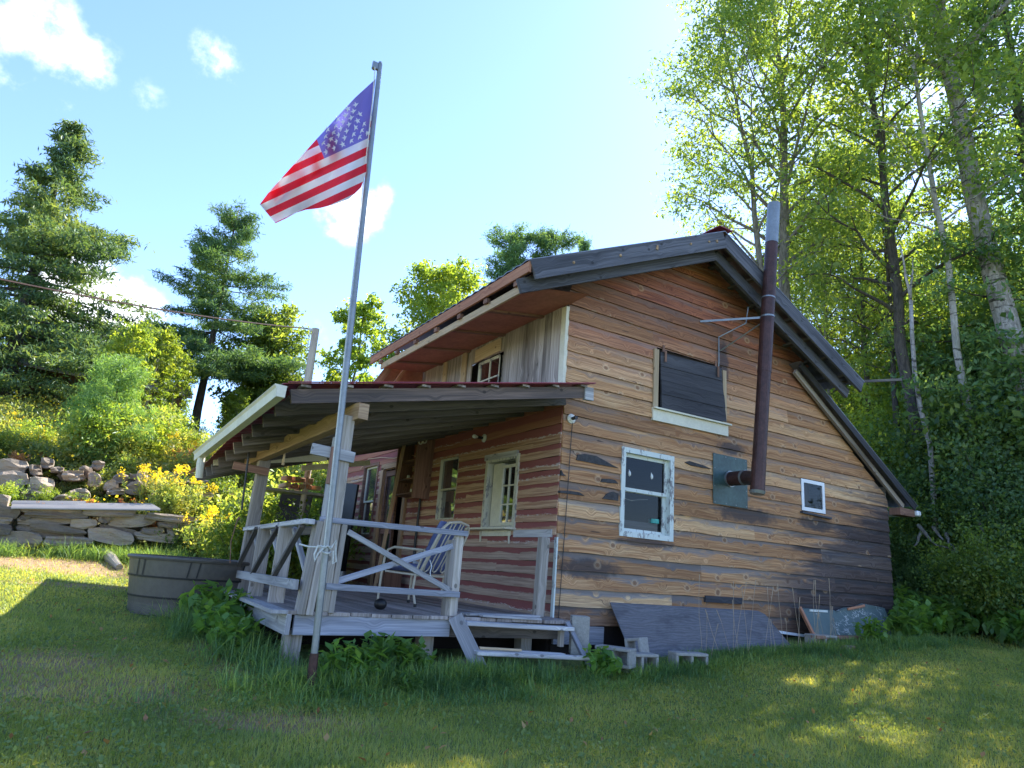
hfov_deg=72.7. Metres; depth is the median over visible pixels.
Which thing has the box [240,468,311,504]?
shrub
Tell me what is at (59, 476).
boulder
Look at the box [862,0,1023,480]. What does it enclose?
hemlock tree
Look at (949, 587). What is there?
understory bush
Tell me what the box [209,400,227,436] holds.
leafy tree
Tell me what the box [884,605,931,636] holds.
leafy weed
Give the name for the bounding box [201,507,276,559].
shrub
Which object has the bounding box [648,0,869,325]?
ash tree
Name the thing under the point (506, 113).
sky
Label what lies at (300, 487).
firewood
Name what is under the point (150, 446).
shrub
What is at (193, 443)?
goldenrod
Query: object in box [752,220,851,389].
forest tree
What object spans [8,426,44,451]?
shrub
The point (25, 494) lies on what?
boulder
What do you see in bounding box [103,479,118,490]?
boulder
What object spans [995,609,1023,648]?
leafy weed
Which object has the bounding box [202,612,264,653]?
leafy weed
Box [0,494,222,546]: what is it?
dry stone wall
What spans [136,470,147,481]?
boulder
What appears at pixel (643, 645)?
cinder block
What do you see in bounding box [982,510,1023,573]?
understory bush
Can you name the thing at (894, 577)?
slope herbs
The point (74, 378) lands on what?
shrub
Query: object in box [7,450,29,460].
shrub
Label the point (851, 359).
understory bush
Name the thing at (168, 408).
shrub
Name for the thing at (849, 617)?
broken door
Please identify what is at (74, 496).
shrub
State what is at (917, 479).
understory bush
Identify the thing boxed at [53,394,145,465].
shrub
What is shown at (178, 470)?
goldenrod
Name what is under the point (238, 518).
cord
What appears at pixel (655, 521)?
bowl
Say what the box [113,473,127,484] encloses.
boulder
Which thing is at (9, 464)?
boulder
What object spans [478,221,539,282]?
pine tree
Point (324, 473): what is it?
shrub
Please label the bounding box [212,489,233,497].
boulder
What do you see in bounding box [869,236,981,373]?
forest tree
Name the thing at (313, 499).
shrub
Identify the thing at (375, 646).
leafy weed
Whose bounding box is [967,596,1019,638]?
leafy weed
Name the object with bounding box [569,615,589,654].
cinder block
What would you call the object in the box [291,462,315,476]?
shrub
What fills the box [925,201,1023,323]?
forest tree
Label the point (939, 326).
understory bush
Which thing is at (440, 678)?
long grass
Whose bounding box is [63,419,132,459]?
shrub
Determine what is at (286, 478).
firewood
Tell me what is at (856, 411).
understory bush
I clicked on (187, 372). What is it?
sapling
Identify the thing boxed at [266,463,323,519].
firewood rack
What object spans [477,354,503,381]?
window
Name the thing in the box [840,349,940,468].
understory bush
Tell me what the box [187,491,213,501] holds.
boulder
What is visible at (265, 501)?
shrub
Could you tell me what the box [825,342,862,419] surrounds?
understory bush
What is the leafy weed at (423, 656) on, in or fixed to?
on the ground at (88, 564)
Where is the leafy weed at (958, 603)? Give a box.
[930,593,988,634]
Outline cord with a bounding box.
[230,517,240,562]
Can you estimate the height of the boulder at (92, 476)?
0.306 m
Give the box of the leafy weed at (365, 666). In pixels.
[344,650,385,683]
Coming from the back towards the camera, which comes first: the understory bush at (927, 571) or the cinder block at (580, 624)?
the understory bush at (927, 571)
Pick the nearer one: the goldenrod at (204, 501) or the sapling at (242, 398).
the goldenrod at (204, 501)
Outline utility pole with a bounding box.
[304,327,318,380]
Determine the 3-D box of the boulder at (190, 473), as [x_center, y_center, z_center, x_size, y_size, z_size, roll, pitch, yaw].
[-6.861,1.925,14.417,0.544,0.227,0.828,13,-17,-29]
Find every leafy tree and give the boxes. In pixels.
[0,313,68,397]
[107,321,173,377]
[181,389,192,427]
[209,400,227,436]
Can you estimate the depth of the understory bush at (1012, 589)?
10.36 m
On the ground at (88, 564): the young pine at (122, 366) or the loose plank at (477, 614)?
the young pine at (122, 366)
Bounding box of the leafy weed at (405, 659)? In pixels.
[378,636,436,672]
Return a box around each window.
[356,462,380,536]
[435,456,458,519]
[464,450,524,543]
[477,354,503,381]
[614,446,673,541]
[795,478,831,518]
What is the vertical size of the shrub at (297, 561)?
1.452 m
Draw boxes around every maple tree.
[719,0,1023,463]
[789,108,952,426]
[793,81,974,445]
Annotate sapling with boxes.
[86,314,160,405]
[132,320,187,414]
[155,349,200,414]
[219,388,254,426]
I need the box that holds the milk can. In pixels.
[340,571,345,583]
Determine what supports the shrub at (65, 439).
on the ground at (88, 564)
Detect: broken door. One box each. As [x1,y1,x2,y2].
[798,607,845,639]
[835,603,891,635]
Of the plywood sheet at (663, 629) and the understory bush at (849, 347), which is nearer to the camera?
the plywood sheet at (663, 629)
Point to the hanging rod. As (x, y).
(245, 478)
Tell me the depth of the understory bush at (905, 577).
12.37 m
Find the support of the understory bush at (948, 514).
on the ground at (88, 564)
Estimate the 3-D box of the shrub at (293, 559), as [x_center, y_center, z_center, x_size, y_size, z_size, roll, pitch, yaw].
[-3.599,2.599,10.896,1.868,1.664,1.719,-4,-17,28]
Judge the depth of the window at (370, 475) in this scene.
13.79 m
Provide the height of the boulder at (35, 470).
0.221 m
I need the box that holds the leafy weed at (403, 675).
[390,668,424,694]
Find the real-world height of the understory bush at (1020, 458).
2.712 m
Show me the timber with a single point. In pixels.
(390, 509)
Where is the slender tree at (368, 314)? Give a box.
[316,292,392,381]
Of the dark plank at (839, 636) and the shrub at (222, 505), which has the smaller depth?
the dark plank at (839, 636)
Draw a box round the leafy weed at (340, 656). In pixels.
[309,638,367,679]
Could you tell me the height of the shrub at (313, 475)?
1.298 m
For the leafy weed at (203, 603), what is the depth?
7.00 m
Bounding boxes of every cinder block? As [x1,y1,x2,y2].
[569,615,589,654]
[595,644,635,668]
[620,652,658,672]
[624,637,648,667]
[668,650,708,667]
[804,633,836,645]
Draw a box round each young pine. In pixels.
[31,350,167,473]
[50,357,136,431]
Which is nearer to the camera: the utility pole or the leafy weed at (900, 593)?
the leafy weed at (900, 593)
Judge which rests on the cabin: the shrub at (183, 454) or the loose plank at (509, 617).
the loose plank at (509, 617)
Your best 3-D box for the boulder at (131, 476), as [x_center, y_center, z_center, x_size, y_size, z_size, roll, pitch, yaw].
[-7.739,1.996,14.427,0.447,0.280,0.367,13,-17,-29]
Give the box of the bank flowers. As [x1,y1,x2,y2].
[0,387,322,509]
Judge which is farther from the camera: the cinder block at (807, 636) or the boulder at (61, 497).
the boulder at (61, 497)
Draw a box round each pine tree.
[82,196,316,431]
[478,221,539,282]
[527,223,586,257]
[575,234,593,251]
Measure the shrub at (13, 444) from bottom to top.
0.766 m
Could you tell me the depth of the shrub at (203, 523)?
11.52 m
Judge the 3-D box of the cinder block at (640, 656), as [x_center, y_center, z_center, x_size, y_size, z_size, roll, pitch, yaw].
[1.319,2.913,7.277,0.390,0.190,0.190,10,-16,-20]
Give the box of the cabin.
[188,201,920,667]
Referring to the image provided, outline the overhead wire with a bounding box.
[0,278,307,328]
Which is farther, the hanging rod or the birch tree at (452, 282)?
the birch tree at (452, 282)
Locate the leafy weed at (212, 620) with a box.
[192,598,254,644]
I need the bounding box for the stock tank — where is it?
[127,553,249,616]
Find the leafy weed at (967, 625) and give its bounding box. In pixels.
[933,607,979,638]
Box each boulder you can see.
[0,458,28,472]
[0,470,29,487]
[19,490,42,500]
[27,476,54,491]
[29,464,42,476]
[40,457,54,469]
[50,466,63,473]
[53,494,73,500]
[57,472,86,481]
[61,470,83,482]
[70,488,90,500]
[79,465,92,479]
[87,472,100,487]
[91,460,104,470]
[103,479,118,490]
[106,488,124,495]
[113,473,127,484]
[124,481,146,495]
[128,473,150,480]
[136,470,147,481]
[166,471,194,479]
[176,479,208,487]
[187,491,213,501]
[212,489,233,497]
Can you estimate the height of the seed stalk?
1.042 m
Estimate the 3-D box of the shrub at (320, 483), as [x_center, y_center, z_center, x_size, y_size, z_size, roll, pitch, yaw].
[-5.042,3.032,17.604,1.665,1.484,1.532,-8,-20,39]
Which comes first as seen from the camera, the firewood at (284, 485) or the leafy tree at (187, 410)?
the firewood at (284, 485)
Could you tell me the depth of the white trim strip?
9.69 m
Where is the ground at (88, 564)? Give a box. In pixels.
[0,416,1023,767]
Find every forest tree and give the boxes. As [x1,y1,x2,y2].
[734,131,937,411]
[751,147,944,402]
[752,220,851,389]
[791,206,914,364]
[818,258,946,423]
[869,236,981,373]
[898,212,1023,401]
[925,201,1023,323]
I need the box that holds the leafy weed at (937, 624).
[888,599,947,636]
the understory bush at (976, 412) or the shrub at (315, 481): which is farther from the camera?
the shrub at (315, 481)
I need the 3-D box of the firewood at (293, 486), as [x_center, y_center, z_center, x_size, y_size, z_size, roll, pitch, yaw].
[-3.669,1.717,11.665,0.085,0.077,0.422,12,-17,-26]
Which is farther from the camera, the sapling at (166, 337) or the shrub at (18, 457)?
the sapling at (166, 337)
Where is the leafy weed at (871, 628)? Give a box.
[852,616,888,641]
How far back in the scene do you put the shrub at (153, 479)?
13.51 m
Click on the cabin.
(566, 427)
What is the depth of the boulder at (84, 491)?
12.74 m
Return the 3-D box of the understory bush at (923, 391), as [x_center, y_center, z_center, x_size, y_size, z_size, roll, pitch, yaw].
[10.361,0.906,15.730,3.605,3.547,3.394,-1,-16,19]
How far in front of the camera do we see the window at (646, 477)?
9.01 m
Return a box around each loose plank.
[460,612,539,617]
[479,614,541,620]
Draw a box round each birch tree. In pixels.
[368,253,490,366]
[767,0,1023,443]
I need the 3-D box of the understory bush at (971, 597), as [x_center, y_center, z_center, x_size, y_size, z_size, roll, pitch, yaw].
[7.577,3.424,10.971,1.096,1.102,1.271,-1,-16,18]
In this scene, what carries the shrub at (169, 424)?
on the ground at (88, 564)
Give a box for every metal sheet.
[11,500,86,504]
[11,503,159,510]
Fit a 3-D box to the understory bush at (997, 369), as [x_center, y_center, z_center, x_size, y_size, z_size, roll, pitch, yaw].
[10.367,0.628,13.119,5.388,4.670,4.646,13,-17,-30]
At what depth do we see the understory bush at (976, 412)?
12.88 m
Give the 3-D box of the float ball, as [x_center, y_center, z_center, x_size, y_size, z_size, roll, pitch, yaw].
[-1.315,2.199,6.949,0.124,0.109,0.112,13,-17,-29]
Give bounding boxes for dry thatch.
[0,557,800,765]
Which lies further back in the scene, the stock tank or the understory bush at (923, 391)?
the understory bush at (923, 391)
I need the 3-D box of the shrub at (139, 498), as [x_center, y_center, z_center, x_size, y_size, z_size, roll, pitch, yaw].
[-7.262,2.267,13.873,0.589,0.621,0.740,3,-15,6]
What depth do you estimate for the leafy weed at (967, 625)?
10.47 m
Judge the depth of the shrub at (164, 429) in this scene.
16.12 m
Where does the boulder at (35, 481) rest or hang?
on the ground at (88, 564)
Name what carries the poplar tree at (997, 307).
on the ground at (88, 564)
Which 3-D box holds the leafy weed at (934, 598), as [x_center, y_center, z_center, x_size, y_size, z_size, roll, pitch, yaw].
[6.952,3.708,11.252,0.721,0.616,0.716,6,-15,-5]
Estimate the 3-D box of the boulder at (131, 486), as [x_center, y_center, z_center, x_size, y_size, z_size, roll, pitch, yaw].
[-7.389,2.054,13.652,0.402,0.301,0.527,13,-17,-29]
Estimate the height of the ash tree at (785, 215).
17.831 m
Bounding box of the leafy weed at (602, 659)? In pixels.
[581,643,622,679]
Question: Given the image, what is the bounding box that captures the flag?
[260,81,374,222]
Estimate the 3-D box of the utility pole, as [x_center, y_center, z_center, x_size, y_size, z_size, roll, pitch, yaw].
[-7.349,0.622,24.429,0.453,5.460,0.320,13,-17,-29]
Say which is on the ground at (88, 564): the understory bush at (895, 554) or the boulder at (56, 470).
the understory bush at (895, 554)
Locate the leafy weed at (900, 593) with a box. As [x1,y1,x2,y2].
[893,585,924,605]
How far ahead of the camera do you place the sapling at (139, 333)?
20.58 m
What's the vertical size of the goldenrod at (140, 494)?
1.171 m
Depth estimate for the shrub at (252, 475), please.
17.38 m
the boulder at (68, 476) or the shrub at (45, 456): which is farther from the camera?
the shrub at (45, 456)
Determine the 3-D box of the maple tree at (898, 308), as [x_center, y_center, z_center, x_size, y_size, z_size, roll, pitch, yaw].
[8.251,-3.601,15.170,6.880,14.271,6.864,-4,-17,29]
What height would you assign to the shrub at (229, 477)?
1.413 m
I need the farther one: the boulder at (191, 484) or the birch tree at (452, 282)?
the birch tree at (452, 282)
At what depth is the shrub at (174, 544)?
11.94 m
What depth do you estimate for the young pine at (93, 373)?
18.19 m
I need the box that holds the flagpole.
[299,61,381,691]
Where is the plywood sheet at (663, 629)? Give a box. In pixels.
[610,602,789,657]
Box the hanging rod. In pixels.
[241,452,249,509]
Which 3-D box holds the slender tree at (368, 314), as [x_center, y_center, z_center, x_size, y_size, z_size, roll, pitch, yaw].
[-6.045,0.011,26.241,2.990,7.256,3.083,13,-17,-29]
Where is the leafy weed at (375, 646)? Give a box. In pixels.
[348,630,412,674]
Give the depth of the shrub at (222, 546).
10.38 m
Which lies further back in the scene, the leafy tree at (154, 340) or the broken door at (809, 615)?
the leafy tree at (154, 340)
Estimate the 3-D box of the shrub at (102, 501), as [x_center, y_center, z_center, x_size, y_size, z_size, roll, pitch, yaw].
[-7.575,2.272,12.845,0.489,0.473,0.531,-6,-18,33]
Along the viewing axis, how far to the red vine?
13.02 m
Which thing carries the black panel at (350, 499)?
on the cabin
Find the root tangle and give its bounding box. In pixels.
[914,522,983,551]
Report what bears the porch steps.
on the ground at (88, 564)
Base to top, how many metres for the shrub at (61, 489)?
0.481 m
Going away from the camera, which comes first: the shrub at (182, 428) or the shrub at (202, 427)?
the shrub at (182, 428)
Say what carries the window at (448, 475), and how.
in the cabin
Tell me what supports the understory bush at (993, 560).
on the ground at (88, 564)
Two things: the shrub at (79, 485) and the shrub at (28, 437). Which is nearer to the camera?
the shrub at (79, 485)
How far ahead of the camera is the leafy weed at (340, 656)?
5.53 m
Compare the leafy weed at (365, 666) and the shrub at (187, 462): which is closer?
the leafy weed at (365, 666)
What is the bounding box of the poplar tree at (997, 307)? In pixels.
[807,0,1023,422]
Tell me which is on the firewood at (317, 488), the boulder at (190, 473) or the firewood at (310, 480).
the firewood at (310, 480)
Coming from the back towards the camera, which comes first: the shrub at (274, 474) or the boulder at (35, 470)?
the shrub at (274, 474)
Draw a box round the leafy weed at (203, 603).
[194,585,253,626]
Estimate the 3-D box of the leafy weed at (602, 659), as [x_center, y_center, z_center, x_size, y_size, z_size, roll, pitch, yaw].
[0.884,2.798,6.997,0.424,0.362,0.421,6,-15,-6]
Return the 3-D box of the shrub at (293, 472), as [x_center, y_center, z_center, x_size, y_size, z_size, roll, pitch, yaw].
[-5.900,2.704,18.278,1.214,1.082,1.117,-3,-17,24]
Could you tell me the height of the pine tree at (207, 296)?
11.389 m
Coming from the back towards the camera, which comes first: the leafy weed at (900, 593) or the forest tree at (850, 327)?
the forest tree at (850, 327)
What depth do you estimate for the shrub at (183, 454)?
16.84 m
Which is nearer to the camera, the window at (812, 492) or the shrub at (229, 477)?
the window at (812, 492)
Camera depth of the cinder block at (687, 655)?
7.46 m
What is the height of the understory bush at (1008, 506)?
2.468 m
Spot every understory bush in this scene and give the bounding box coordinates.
[823,308,923,410]
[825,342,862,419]
[826,319,918,425]
[830,289,977,434]
[839,376,960,532]
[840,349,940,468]
[841,280,1023,433]
[844,378,886,425]
[852,410,950,471]
[878,364,981,429]
[878,376,1023,502]
[880,439,1023,551]
[881,303,1023,473]
[882,349,1023,538]
[885,264,982,375]
[885,421,1023,562]
[887,318,1023,423]
[888,480,949,564]
[888,517,931,575]
[892,561,930,597]
[898,478,1023,564]
[902,553,952,602]
[903,503,1011,601]
[926,424,1023,481]
[931,514,1023,638]
[933,461,1023,561]
[950,572,1022,617]
[973,547,1023,623]
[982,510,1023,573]
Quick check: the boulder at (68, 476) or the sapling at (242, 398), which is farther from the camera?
the sapling at (242, 398)
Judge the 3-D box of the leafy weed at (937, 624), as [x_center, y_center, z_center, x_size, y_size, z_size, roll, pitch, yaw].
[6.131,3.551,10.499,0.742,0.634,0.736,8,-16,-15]
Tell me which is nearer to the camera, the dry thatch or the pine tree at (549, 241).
the dry thatch
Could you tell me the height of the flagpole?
5.574 m
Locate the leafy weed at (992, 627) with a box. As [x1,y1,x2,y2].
[982,609,1023,646]
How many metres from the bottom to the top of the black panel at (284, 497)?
1.370 m
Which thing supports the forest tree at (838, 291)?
on the ground at (88, 564)
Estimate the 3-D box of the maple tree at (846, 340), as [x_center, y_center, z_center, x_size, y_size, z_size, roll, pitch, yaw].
[9.293,-2.077,18.565,3.853,11.417,3.844,0,-16,14]
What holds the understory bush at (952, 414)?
on the ground at (88, 564)
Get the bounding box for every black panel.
[274,493,312,574]
[320,481,358,570]
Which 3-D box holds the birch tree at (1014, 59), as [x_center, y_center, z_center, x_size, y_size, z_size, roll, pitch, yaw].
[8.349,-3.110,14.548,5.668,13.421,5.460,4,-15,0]
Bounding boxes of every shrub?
[0,427,18,457]
[0,432,28,457]
[0,479,32,503]
[2,422,38,448]
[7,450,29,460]
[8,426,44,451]
[16,416,59,442]
[18,353,192,414]
[29,483,59,500]
[36,452,50,461]
[48,414,118,466]
[50,480,69,500]
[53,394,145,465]
[60,490,91,501]
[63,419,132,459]
[64,477,104,498]
[93,495,117,502]
[95,417,157,469]
[101,478,135,502]
[115,411,172,464]
[116,404,188,464]
[129,493,153,502]
[136,463,195,513]
[141,472,215,514]
[145,402,194,462]
[147,396,194,429]
[154,523,200,556]
[160,413,209,459]
[167,461,239,517]
[169,446,199,464]
[172,457,205,470]
[175,503,243,558]
[176,419,208,448]
[181,415,214,438]
[181,446,247,484]
[181,499,211,516]
[182,499,300,576]
[197,493,248,557]
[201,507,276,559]
[204,468,312,522]
[212,446,249,487]
[215,498,315,580]
[222,489,319,526]
[227,473,324,525]
[233,469,280,498]
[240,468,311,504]
[262,515,308,583]
[267,466,322,484]
[276,466,303,482]
[278,489,370,567]
[286,465,326,485]
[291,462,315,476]
[293,473,323,498]
[302,476,326,502]
[311,469,327,488]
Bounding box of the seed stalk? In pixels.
[699,574,835,654]
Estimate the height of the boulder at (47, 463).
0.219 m
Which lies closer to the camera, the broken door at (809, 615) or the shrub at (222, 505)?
the broken door at (809, 615)
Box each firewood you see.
[278,482,290,488]
[281,475,291,480]
[288,478,304,482]
[288,483,297,488]
[289,476,300,480]
[294,484,304,490]
[308,478,313,483]
[308,486,321,490]
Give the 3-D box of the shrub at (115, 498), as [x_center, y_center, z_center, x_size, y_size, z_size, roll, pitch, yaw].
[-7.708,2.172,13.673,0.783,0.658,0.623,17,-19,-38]
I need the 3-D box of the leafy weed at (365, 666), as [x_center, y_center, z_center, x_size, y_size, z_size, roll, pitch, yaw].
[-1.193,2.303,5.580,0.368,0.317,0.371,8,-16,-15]
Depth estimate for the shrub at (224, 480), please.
14.04 m
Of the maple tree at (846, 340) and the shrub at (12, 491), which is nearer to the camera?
the shrub at (12, 491)
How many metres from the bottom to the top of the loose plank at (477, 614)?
0.024 m
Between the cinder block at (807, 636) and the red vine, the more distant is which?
the red vine
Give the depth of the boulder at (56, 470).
13.29 m
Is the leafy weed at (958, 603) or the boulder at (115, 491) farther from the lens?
the boulder at (115, 491)
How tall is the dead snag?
6.937 m
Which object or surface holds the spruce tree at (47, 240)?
on the ground at (88, 564)
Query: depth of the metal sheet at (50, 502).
11.71 m
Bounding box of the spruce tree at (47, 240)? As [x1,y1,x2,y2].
[0,118,166,415]
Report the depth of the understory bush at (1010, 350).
14.15 m
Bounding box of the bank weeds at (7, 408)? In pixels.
[0,392,328,522]
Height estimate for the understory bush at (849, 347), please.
6.706 m
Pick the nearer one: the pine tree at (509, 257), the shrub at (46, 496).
the shrub at (46, 496)
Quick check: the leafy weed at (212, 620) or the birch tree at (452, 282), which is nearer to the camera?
the leafy weed at (212, 620)
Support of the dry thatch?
on the ground at (88, 564)
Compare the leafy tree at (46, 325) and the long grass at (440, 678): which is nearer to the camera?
the long grass at (440, 678)
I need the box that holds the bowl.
[651,519,658,523]
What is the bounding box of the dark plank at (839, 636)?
[811,635,887,639]
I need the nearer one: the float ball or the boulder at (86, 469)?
the float ball
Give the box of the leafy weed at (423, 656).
[394,644,431,667]
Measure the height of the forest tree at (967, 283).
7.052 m
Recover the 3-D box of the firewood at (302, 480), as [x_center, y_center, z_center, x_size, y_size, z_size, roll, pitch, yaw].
[-3.604,1.611,11.660,0.085,0.083,0.433,18,-20,-42]
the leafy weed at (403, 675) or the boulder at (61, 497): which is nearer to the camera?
the leafy weed at (403, 675)
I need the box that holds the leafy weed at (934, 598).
[921,595,953,630]
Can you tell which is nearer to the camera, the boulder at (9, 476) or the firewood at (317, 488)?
the firewood at (317, 488)
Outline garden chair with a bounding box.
[376,521,469,606]
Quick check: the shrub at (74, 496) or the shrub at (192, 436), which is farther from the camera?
the shrub at (192, 436)
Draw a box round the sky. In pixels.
[0,0,1023,439]
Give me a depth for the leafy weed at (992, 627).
10.20 m
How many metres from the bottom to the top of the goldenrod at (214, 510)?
1.141 m
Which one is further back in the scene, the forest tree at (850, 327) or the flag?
the forest tree at (850, 327)
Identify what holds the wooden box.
on the cabin
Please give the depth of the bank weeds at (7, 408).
15.20 m
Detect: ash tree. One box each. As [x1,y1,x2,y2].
[629,0,927,300]
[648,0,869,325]
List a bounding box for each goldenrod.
[117,463,167,502]
[147,464,196,514]
[149,432,179,465]
[173,438,214,470]
[178,477,218,516]
[180,505,230,557]
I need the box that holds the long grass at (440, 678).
[0,537,998,721]
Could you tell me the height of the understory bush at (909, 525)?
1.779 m
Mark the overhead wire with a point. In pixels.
(140, 305)
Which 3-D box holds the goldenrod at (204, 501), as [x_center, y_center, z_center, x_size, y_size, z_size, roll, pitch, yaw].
[-6.005,2.238,13.318,0.802,0.964,0.602,9,-16,-18]
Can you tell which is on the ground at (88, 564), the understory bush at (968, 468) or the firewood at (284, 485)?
the understory bush at (968, 468)
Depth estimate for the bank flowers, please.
13.99 m
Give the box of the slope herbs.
[891,526,1016,636]
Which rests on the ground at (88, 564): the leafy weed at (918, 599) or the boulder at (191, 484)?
the leafy weed at (918, 599)
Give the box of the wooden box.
[377,571,401,587]
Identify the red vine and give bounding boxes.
[118,497,144,512]
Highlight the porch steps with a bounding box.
[449,613,590,668]
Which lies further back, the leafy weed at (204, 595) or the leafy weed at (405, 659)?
the leafy weed at (204, 595)
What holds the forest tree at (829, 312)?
on the ground at (88, 564)
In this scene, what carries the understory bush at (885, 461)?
on the ground at (88, 564)
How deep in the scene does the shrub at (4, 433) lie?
13.62 m
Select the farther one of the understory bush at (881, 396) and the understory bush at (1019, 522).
the understory bush at (881, 396)
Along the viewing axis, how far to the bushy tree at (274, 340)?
30.53 m
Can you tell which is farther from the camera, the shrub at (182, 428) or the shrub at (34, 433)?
the shrub at (182, 428)
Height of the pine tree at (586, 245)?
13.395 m
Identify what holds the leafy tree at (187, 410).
on the ground at (88, 564)
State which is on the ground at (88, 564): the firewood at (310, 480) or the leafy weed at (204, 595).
the leafy weed at (204, 595)
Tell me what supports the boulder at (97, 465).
on the boulder at (86, 469)
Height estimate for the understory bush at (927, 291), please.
5.511 m
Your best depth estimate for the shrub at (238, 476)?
17.03 m
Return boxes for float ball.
[374,598,386,609]
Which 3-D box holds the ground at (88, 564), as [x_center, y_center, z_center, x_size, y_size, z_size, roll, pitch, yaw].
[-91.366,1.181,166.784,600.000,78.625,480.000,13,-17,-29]
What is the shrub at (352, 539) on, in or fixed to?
on the ground at (88, 564)
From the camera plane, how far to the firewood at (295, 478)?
11.48 m
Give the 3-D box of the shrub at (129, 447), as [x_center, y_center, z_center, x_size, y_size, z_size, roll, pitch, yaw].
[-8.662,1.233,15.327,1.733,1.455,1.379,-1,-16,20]
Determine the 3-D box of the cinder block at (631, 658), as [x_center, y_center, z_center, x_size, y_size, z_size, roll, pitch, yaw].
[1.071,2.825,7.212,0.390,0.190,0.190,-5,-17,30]
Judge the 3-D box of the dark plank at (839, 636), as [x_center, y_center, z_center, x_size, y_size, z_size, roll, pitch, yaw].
[4.655,3.474,9.535,1.600,0.059,0.100,13,-17,-29]
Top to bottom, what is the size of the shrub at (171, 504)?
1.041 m
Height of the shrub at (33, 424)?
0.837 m
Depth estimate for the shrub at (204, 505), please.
13.62 m
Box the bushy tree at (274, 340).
[207,299,322,431]
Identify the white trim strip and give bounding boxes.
[779,631,804,636]
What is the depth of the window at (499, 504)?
9.38 m
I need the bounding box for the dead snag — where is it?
[900,244,939,542]
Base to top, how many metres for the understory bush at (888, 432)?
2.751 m
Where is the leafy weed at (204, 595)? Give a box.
[176,578,245,614]
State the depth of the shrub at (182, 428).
18.02 m
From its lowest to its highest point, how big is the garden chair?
0.985 m
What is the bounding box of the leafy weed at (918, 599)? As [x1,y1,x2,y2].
[893,592,949,634]
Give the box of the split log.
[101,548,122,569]
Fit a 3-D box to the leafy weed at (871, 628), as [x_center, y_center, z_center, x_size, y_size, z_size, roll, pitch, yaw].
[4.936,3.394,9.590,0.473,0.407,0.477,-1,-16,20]
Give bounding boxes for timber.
[374,445,405,585]
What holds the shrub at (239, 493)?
on the ground at (88, 564)
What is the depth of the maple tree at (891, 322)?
16.15 m
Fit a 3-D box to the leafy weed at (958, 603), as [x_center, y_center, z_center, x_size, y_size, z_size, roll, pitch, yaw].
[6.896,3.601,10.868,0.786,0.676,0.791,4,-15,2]

